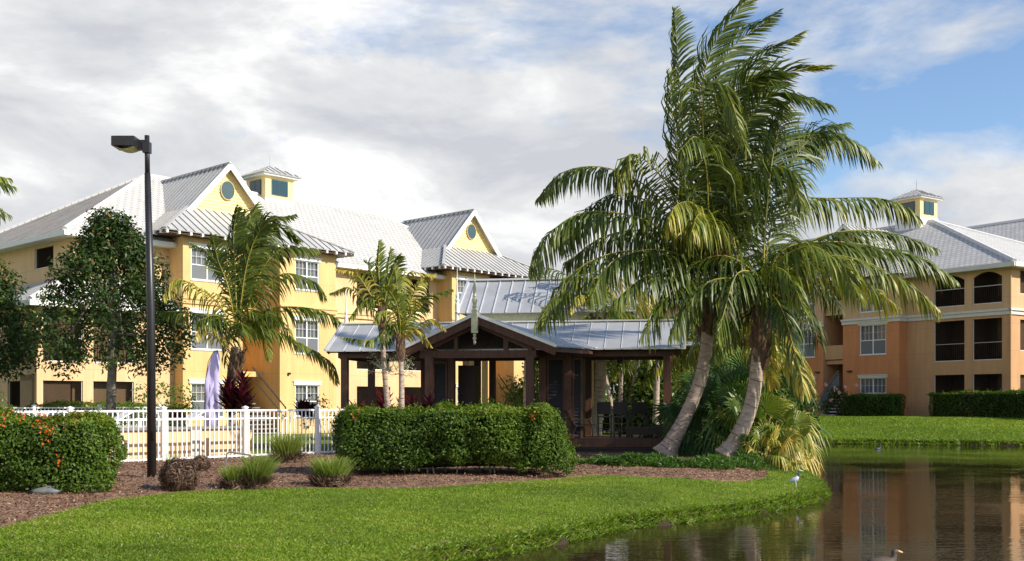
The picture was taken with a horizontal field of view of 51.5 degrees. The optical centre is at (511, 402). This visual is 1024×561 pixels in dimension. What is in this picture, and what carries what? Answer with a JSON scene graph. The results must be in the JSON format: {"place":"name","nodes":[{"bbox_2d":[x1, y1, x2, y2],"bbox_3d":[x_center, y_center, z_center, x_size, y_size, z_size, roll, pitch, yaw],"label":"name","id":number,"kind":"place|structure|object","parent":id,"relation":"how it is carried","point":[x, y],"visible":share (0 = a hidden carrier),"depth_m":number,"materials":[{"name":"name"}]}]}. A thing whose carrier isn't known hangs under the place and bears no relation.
{"place":"outdoors","nodes":[
{"label":"outdoors","id":0,"kind":"place"},
{"bbox_2d":[119,425,175,427],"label":"pool deck","id":1,"kind":"structure","parent":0,"point":[125,426],"depth_m":33.26,"materials":[{"name":"concrete"}]},
{"bbox_2d":[114,412,132,426],"bbox_3d":[-11.261,0.500,28.448,2.015,0.520,0.600,0,0,-40],"label":"pool lounger","id":2,"kind":"object","parent":1,"relation":"on","point":[120,415],"visible":0.06,"depth_m":28.87,"materials":[{"name":"white plastic"}]},
{"bbox_2d":[116,377,199,424],"bbox_3d":[-11.746,-0.012,35.230,2.690,1.747,1.496,0,0,0],"label":"shrub","id":3,"kind":"object","parent":1,"relation":"on","point":[166,400],"visible":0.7,"depth_m":35.16,"materials":[{"name":"green plant"}]},
{"bbox_2d":[129,412,203,427],"bbox_3d":[-9.777,0.500,30.073,2.015,0.520,0.600,0,0,-40],"label":"pool lounger","id":4,"kind":"object","parent":1,"relation":"on","point":[188,416],"visible":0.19,"depth_m":30.00,"materials":[{"name":"white plastic"}]},
{"bbox_2d":[168,407,185,425],"bbox_3d":[-10.953,0.450,34.706,0.663,0.624,0.744,0,0,-31],"label":"lounger","id":5,"kind":"object","parent":1,"relation":"on","point":[174,414],"visible":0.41,"depth_m":34.58,"materials":[{"name":"white"}]},
{"bbox_2d":[0,0,1023,394],"label":"sky","id":6,"kind":"structure","parent":0,"point":[397,110],"materials":[{"name":"white"}]},
{"bbox_2d":[0,415,1023,560],"bbox_3d":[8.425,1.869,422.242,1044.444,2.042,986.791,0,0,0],"label":"ground","id":7,"kind":"structure","parent":0,"point":[665,522],"depth_m":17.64,"materials":[{"name":"green plant"}]},
{"bbox_2d":[0,176,17,225],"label":"coconut palm","id":8,"kind":"object","parent":7,"relation":"on","point":[5,185],"visible":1,"depth_m":30.65,"materials":[{"name":"green plant"}]},
{"bbox_2d":[0,390,18,410],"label":"shrub","id":9,"kind":"object","parent":7,"relation":"on","point":[6,400],"visible":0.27,"depth_m":35.50,"materials":[{"name":"green plant"}]},
{"bbox_2d":[0,258,39,383],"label":"magnolia tree","id":10,"kind":"object","parent":7,"relation":"on","point":[12,356],"visible":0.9,"depth_m":40.12,"materials":[{"name":"green plant"}]},
{"bbox_2d":[5,404,161,425],"bbox_3d":[-17.796,0.735,36.790,0.140,1.330,12.240,0,0,42],"label":"pool fence","id":11,"kind":"object","parent":7,"relation":"on","point":[34,407],"visible":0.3,"depth_m":38.46,"materials":[{"name":"white plastic"}]},
{"bbox_2d":[16,206,199,416],"bbox_3d":[-14.301,-2.786,38.115,6.343,8.581,5.579,0,0,-43],"label":"magnolia tree","id":12,"kind":"object","parent":7,"relation":"on","point":[107,241],"visible":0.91,"depth_m":37.23,"materials":[{"name":"green plant"}]},
{"bbox_2d":[23,396,193,426],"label":"hedge","id":13,"kind":"object","parent":7,"relation":"on","point":[57,403],"visible":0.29,"depth_m":42.95,"materials":[{"name":"green plant"}]},
{"bbox_2d":[109,425,254,459],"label":"pool wall","id":14,"kind":"structure","parent":7,"relation":"on","point":[184,441],"depth_m":28.99,"materials":[{"name":"beige paint"}]},
{"bbox_2d":[204,350,219,425],"bbox_3d":[-9.910,-0.086,35.001,0.524,3.291,0.132,0,0,0],"label":"closed umbrella","id":15,"kind":"object","parent":7,"relation":"on","point":[212,382],"visible":0.83,"depth_m":35.00,"materials":[{"name":"purple fabric"}]},
{"bbox_2d":[214,367,255,425],"bbox_3d":[-8.768,-0.167,33.595,1.484,1.938,1.165,0,0,0],"label":"ti plant","id":16,"kind":"object","parent":7,"relation":"on","point":[232,397],"visible":0.87,"depth_m":33.44,"materials":[{"name":"red plant"}]},
{"bbox_2d":[159,202,340,425],"bbox_3d":[-9.111,-3.045,35.893,6.476,7.699,3.622,0,0,16],"label":"coconut palm","id":17,"kind":"object","parent":7,"relation":"on","point":[248,235],"visible":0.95,"depth_m":35.82,"materials":[{"name":"green plant"}]},
{"bbox_2d":[0,162,554,433],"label":"apartment building","id":18,"kind":"structure","parent":7,"relation":"on","point":[197,207],"depth_m":52.41,"materials":[{"name":"paint"}]},
{"bbox_2d":[188,308,223,350],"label":"window","id":19,"kind":"structure","parent":18,"relation":"in","point":[201,347],"depth_m":48.43,"materials":[{"name":"white paint"}]},
{"bbox_2d":[188,379,224,417],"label":"window","id":20,"kind":"structure","parent":18,"relation":"in","point":[197,389],"depth_m":48.31,"materials":[{"name":"white glass"}]},
{"bbox_2d":[188,242,225,282],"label":"window","id":21,"kind":"structure","parent":18,"relation":"in","point":[198,273],"depth_m":48.35,"materials":[{"name":"white paint"}]},
{"bbox_2d":[293,381,321,416],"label":"window","id":22,"kind":"structure","parent":18,"relation":"in","point":[301,387],"depth_m":52.67,"materials":[{"name":"white glass"}]},
{"bbox_2d":[294,315,320,354],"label":"window","id":23,"kind":"structure","parent":18,"relation":"in","point":[308,335],"depth_m":52.76,"materials":[{"name":"white paint"}]},
{"bbox_2d":[293,255,321,291],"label":"window","id":24,"kind":"structure","parent":18,"relation":"in","point":[310,270],"depth_m":52.71,"materials":[{"name":"white paint"}]},
{"bbox_2d":[455,275,480,299],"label":"window","id":25,"kind":"structure","parent":18,"relation":"in","point":[463,279],"depth_m":60.74,"materials":[{"name":"white paint"}]},
{"bbox_2d":[292,398,318,425],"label":"ti plant","id":26,"kind":"object","parent":7,"relation":"on","point":[303,404],"visible":0.68,"depth_m":35.55,"materials":[{"name":"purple plant"}]},
{"bbox_2d":[300,392,336,429],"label":"shrub","id":27,"kind":"object","parent":7,"relation":"on","point":[324,406],"visible":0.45,"depth_m":36.47,"materials":[{"name":"green plant"}]},
{"bbox_2d":[0,448,765,526],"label":"mulch bed","id":28,"kind":"object","parent":7,"relation":"on","point":[391,485],"visible":0.21,"depth_m":21.75,"materials":[{"name":"brown wood"}]},
{"bbox_2d":[29,485,61,494],"bbox_3d":[-7.914,1.516,18.000,0.540,0.218,0.367,0,0,0],"label":"rock","id":29,"kind":"object","parent":28,"relation":"on","point":[48,490],"visible":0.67,"depth_m":17.86,"materials":[{"name":"grey stone"}]},
{"bbox_2d":[0,401,129,493],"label":"hedge","id":30,"kind":"object","parent":28,"relation":"on","point":[68,449],"visible":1,"depth_m":18.07,"materials":[{"name":"green plant"}]},
{"bbox_2d":[111,135,156,476],"bbox_3d":[-7.690,-1.895,21.780,0.900,7.170,0.480,0,0,0],"label":"lamp post","id":31,"kind":"object","parent":28,"relation":"on","point":[130,144],"visible":0.85,"depth_m":21.73,"materials":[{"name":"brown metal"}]},
{"bbox_2d":[160,452,178,462],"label":"grass tuft","id":32,"kind":"object","parent":28,"relation":"on","point":[170,456],"visible":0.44,"depth_m":24.11,"materials":[{"name":"beige plant"}]},
{"bbox_2d":[156,456,200,491],"bbox_3d":[-6.003,1.339,19.161,0.803,0.740,0.768,0,0,0],"label":"dead clump","id":33,"kind":"object","parent":28,"relation":"on","point":[179,474],"visible":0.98,"depth_m":18.93,"materials":[{"name":"brown plant"}]},
{"bbox_2d":[15,405,378,461],"bbox_3d":[-9.686,0.895,26.107,0.140,1.610,17.080,0,0,42],"label":"pool fence","id":34,"kind":"object","parent":28,"relation":"on","point":[164,411],"visible":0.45,"depth_m":28.28,"materials":[{"name":"white plastic"}]},
{"bbox_2d":[192,454,211,470],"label":"dead clump","id":35,"kind":"object","parent":28,"relation":"on","point":[205,463],"visible":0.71,"depth_m":23.55,"materials":[{"name":"brown plant"}]},
{"bbox_2d":[215,463,248,489],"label":"grass tuft","id":36,"kind":"object","parent":28,"relation":"on","point":[232,479],"visible":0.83,"depth_m":19.39,"materials":[{"name":"green plant"}]},
{"bbox_2d":[224,451,252,466],"bbox_3d":[-6.287,1.347,24.422,0.668,0.454,0.051,0,0,-5],"label":"bent pipe","id":37,"kind":"object","parent":28,"relation":"on","point":[234,453],"visible":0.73,"depth_m":24.40,"materials":[{"name":"grey metal"}]},
{"bbox_2d":[234,450,283,489],"bbox_3d":[-4.632,1.318,19.585,1.028,0.869,1.025,0,0,-26],"label":"grass tuft","id":38,"kind":"object","parent":28,"relation":"on","point":[259,472],"visible":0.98,"depth_m":19.42,"materials":[{"name":"green plant"}]},
{"bbox_2d":[262,431,313,462],"bbox_3d":[-5.584,1.168,26.353,1.347,0.978,1.376,0,0,0],"label":"grass tuft","id":39,"kind":"object","parent":28,"relation":"on","point":[288,448],"visible":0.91,"depth_m":26.17,"materials":[{"name":"green plant"}]},
{"bbox_2d":[304,454,360,487],"bbox_3d":[-3.395,1.347,20.020,1.152,0.760,1.119,0,0,-34],"label":"grass tuft","id":40,"kind":"object","parent":28,"relation":"on","point":[328,472],"visible":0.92,"depth_m":19.83,"materials":[{"name":"green plant"}]},
{"bbox_2d":[348,385,394,408],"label":"ti plant","id":41,"kind":"object","parent":28,"relation":"on","point":[378,395],"visible":0.05,"depth_m":30.24,"materials":[{"name":"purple plant"}]},
{"bbox_2d":[329,239,432,408],"bbox_3d":[-3.600,-1.535,29.829,2.846,6.097,1.728,0,0,-28],"label":"slim palm","id":42,"kind":"object","parent":28,"relation":"on","point":[380,298],"visible":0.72,"depth_m":29.47,"materials":[{"name":"green plant"}]},
{"bbox_2d":[339,262,453,407],"bbox_3d":[-3.088,-1.153,28.704,3.068,5.306,1.307,0,0,0],"label":"slim palm","id":43,"kind":"object","parent":28,"relation":"on","point":[400,332],"visible":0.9,"depth_m":28.53,"materials":[{"name":"green plant"}]},
{"bbox_2d":[367,348,416,377],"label":"shrub","id":44,"kind":"object","parent":43,"relation":"attached to","point":[390,369],"visible":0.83,"depth_m":28.90,"materials":[{"name":"green plant"}]},
{"bbox_2d":[377,391,416,410],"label":"ti plant","id":45,"kind":"object","parent":28,"relation":"on","point":[381,399],"visible":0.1,"depth_m":29.79,"materials":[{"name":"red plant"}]},
{"bbox_2d":[404,391,437,408],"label":"ti plant","id":46,"kind":"object","parent":28,"relation":"on","point":[427,401],"visible":0.11,"depth_m":29.40,"materials":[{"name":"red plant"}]},
{"bbox_2d":[331,398,580,475],"bbox_3d":[-1.240,0.763,22.938,5.444,1.743,2.407,0,0,3],"label":"hedge","id":47,"kind":"object","parent":28,"relation":"on","point":[451,434],"visible":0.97,"depth_m":22.09,"materials":[{"name":"green plant"}]},
{"bbox_2d":[638,313,750,443],"bbox_3d":[6.737,-0.839,38.055,3.875,4.687,4.509,0,0,-31],"label":"garden palm","id":48,"kind":"object","parent":28,"relation":"on","point":[659,370],"visible":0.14,"depth_m":39.05,"materials":[{"name":"green plant"}]},
{"bbox_2d":[528,0,923,456],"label":"coconut palm","id":49,"kind":"object","parent":28,"relation":"on","point":[705,216],"visible":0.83,"depth_m":28.91,"materials":[{"name":"green plant"}]},
{"bbox_2d":[687,320,819,399],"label":"garden palm","id":50,"kind":"object","parent":28,"relation":"on","point":[782,364],"visible":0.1,"depth_m":35.64,"materials":[{"name":"green plant"}]},
{"bbox_2d":[738,419,811,470],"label":"fan palm","id":51,"kind":"object","parent":28,"relation":"on","point":[772,439],"visible":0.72,"depth_m":27.52,"materials":[{"name":"green plant"}]},
{"bbox_2d":[652,100,960,457],"bbox_3d":[7.970,-3.389,27.854,8.324,10.039,5.381,0,0,0],"label":"coconut palm","id":52,"kind":"object","parent":28,"relation":"on","point":[795,281],"visible":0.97,"depth_m":27.78,"materials":[{"name":"green plant"}]},
{"bbox_2d":[324,274,685,452],"bbox_3d":[-0.257,-1.110,33.744,11.440,5.420,5.920,0,0,9],"label":"gazebo","id":53,"kind":"object","parent":7,"relation":"on","point":[566,356],"visible":0.76,"depth_m":33.08,"materials":[{"name":"brown wood"}]},
{"bbox_2d":[564,410,597,437],"bbox_3d":[2.115,0.670,33.075,1.012,0.895,0.592,0,0,-11],"label":"lounge chair","id":54,"kind":"object","parent":53,"relation":"on","point":[572,420],"visible":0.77,"depth_m":32.83,"materials":[{"name":"black"}]},
{"bbox_2d":[596,402,611,437],"bbox_3d":[2.897,0.549,33.268,0.483,1.122,0.505,0,0,9],"label":"bar chair","id":55,"kind":"object","parent":53,"relation":"on","point":[603,407],"visible":0.96,"depth_m":33.06,"materials":[{"name":"black"}]},
{"bbox_2d":[612,402,628,437],"bbox_3d":[3.399,0.549,33.239,0.483,1.122,0.505,0,0,9],"label":"bar chair","id":56,"kind":"object","parent":53,"relation":"on","point":[619,407],"visible":0.92,"depth_m":33.03,"materials":[{"name":"black"}]},
{"bbox_2d":[618,407,650,436],"bbox_3d":[3.905,0.630,34.002,1.100,0.960,0.760,0,0,9],"label":"bar table","id":57,"kind":"object","parent":53,"relation":"on","point":[619,426],"visible":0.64,"depth_m":33.74,"materials":[{"name":"black"}]},
{"bbox_2d":[630,402,646,437],"bbox_3d":[3.949,0.549,33.172,0.483,1.122,0.505,0,0,2],"label":"bar chair","id":58,"kind":"object","parent":53,"relation":"on","point":[638,407],"visible":0.86,"depth_m":32.96,"materials":[{"name":"black"}]},
{"bbox_2d":[625,426,661,437],"bbox_3d":[4.060,0.930,32.681,1.120,0.360,0.400,0,0,9],"label":"table","id":59,"kind":"object","parent":53,"relation":"on","point":[642,430],"visible":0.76,"depth_m":32.51,"materials":[{"name":"black wood"}]},
{"bbox_2d":[498,375,524,407],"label":"shrub","id":60,"kind":"object","parent":7,"relation":"on","point":[510,394],"visible":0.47,"depth_m":39.61,"materials":[{"name":"green plant"}]},
{"bbox_2d":[516,277,524,405],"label":"garden palm","id":61,"kind":"object","parent":7,"relation":"on","point":[524,376],"visible":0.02,"depth_m":49.91,"materials":[{"name":"plant"}]},
{"bbox_2d":[503,361,538,417],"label":"garden tree","id":62,"kind":"object","parent":7,"relation":"on","point":[520,392],"visible":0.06,"depth_m":61.49,"materials":[{"name":"green plant"}]},
{"bbox_2d":[455,271,699,434],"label":"pool pavilion","id":63,"kind":"structure","parent":7,"relation":"on","point":[512,299],"depth_m":40.76,"materials":[{"name":"white metal"}]},
{"bbox_2d":[530,255,663,434],"bbox_3d":[3.118,-2.073,40.057,5.057,7.259,5.365,0,0,0],"label":"coconut palm","id":64,"kind":"object","parent":7,"relation":"on","point":[599,381],"visible":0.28,"depth_m":39.76,"materials":[{"name":"green plant"}]},
{"bbox_2d":[602,391,616,432],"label":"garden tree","id":65,"kind":"object","parent":7,"relation":"on","point":[606,398],"depth_m":53.51,"materials":[{"name":"green plant"}]},
{"bbox_2d":[606,360,629,401],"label":"garden tree","id":66,"kind":"object","parent":7,"relation":"on","point":[615,386],"visible":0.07,"depth_m":57.22,"materials":[{"name":"green plant"}]},
{"bbox_2d":[602,414,643,432],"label":"hedge","id":67,"kind":"object","parent":7,"relation":"on","point":[606,420],"visible":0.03,"depth_m":51.61,"materials":[{"name":"green plant"}]},
{"bbox_2d":[606,360,676,433],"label":"clump palm","id":68,"kind":"object","parent":7,"relation":"on","point":[621,378],"visible":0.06,"depth_m":50.08,"materials":[{"name":"green plant"}]},
{"bbox_2d":[613,362,682,434],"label":"garden tree","id":69,"kind":"object","parent":7,"relation":"on","point":[646,395],"visible":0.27,"depth_m":49.87,"materials":[{"name":"green plant"}]},
{"bbox_2d":[608,315,695,425],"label":"garden palm","id":70,"kind":"object","parent":7,"relation":"on","point":[656,393],"visible":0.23,"depth_m":46.88,"materials":[{"name":"green plant"}]},
{"bbox_2d":[624,359,695,401],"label":"garden tree","id":71,"kind":"object","parent":7,"relation":"on","point":[681,371],"visible":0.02,"depth_m":54.25,"materials":[{"name":"green plant"}]},
{"bbox_2d":[570,446,775,470],"bbox_3d":[4.263,1.445,25.803,5.672,0.643,3.452,0,0,-14],"label":"juniper ground cover","id":72,"kind":"object","parent":7,"relation":"on","point":[740,459],"visible":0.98,"depth_m":24.98,"materials":[{"name":"green plant"}]},
{"bbox_2d":[639,383,710,448],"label":"fan palm","id":73,"kind":"object","parent":7,"relation":"on","point":[660,419],"visible":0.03,"depth_m":33.50,"materials":[{"name":"green plant"}]},
{"bbox_2d":[651,362,793,459],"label":"fan palm","id":74,"kind":"object","parent":7,"relation":"on","point":[731,376],"visible":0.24,"depth_m":30.50,"materials":[{"name":"green plant"}]},
{"bbox_2d":[653,347,833,455],"bbox_3d":[6.952,0.329,32.541,5.420,4.295,5.855,0,0,0],"label":"fan palm","id":75,"kind":"object","parent":7,"relation":"on","point":[736,359],"visible":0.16,"depth_m":32.46,"materials":[{"name":"green plant"}]},
{"bbox_2d":[678,378,816,457],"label":"fan palm","id":76,"kind":"object","parent":7,"relation":"on","point":[709,399],"visible":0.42,"depth_m":29.39,"materials":[{"name":"green plant"}]},
{"bbox_2d":[697,388,825,474],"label":"fan palm","id":77,"kind":"object","parent":7,"relation":"on","point":[775,407],"visible":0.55,"depth_m":28.59,"materials":[{"name":"green plant"}]},
{"bbox_2d":[766,344,823,437],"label":"garden tree","id":78,"kind":"object","parent":7,"relation":"on","point":[807,406],"visible":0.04,"depth_m":51.12,"materials":[{"name":"green plant"}]},
{"bbox_2d":[789,469,801,487],"bbox_3d":[5.867,1.587,21.895,0.305,0.408,0.109,0,0,15],"label":"heron","id":79,"kind":"object","parent":7,"relation":"on","point":[793,479],"visible":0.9,"depth_m":21.87,"materials":[{"name":"grey"}]},
{"bbox_2d":[618,180,1023,415],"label":"apartment building","id":80,"kind":"structure","parent":7,"relation":"on","point":[974,338],"depth_m":64.08,"materials":[{"name":"orange paint"}]},
{"bbox_2d":[793,326,815,357],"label":"window","id":81,"kind":"structure","parent":80,"relation":"in","point":[806,339],"depth_m":69.93,"materials":[{"name":"grey glass"}]},
{"bbox_2d":[794,290,814,317],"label":"window","id":82,"kind":"structure","parent":80,"relation":"in","point":[811,304],"depth_m":69.71,"materials":[{"name":"grey glass"}]},
{"bbox_2d":[807,376,816,406],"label":"window","id":83,"kind":"structure","parent":80,"relation":"in","point":[807,376],"depth_m":69.57,"materials":[{"name":"grey glass"}]},
{"bbox_2d":[857,320,886,355],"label":"window","id":84,"kind":"structure","parent":80,"relation":"in","point":[872,335],"depth_m":65.69,"materials":[{"name":"grey glass"}]},
{"bbox_2d":[857,374,887,396],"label":"window","id":85,"kind":"structure","parent":80,"relation":"in","point":[876,383],"depth_m":65.65,"materials":[{"name":"white glass"}]},
{"bbox_2d":[859,278,885,313],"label":"window","id":86,"kind":"structure","parent":80,"relation":"in","point":[868,310],"depth_m":65.79,"materials":[{"name":"grey glass"}]},
{"bbox_2d":[817,382,858,415],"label":"hibiscus bush","id":87,"kind":"object","parent":7,"relation":"on","point":[837,393],"visible":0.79,"depth_m":65.84,"materials":[{"name":"green plant"}]},
{"bbox_2d":[839,390,908,416],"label":"hedge","id":88,"kind":"object","parent":7,"relation":"on","point":[872,404],"visible":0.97,"depth_m":63.31,"materials":[{"name":"green plant"}]},
{"bbox_2d":[927,387,1023,417],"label":"hedge","id":89,"kind":"object","parent":7,"relation":"on","point":[1004,404],"visible":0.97,"depth_m":58.45,"materials":[{"name":"green plant"}]},
{"bbox_2d":[966,218,1023,241],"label":"roof","id":90,"kind":"structure","parent":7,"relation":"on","point":[1012,229],"depth_m":79.31,"materials":[{"name":"grey metal"}]},
{"bbox_2d":[477,444,1023,560],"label":"water","id":91,"kind":"structure","parent":0,"point":[938,503],"depth_m":17.21,"materials":[{"name":"brown liquid"}]},
{"bbox_2d":[867,549,902,560],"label":"duck","id":92,"kind":"object","parent":91,"relation":"on","point":[893,556],"visible":1,"depth_m":12.60}
]}

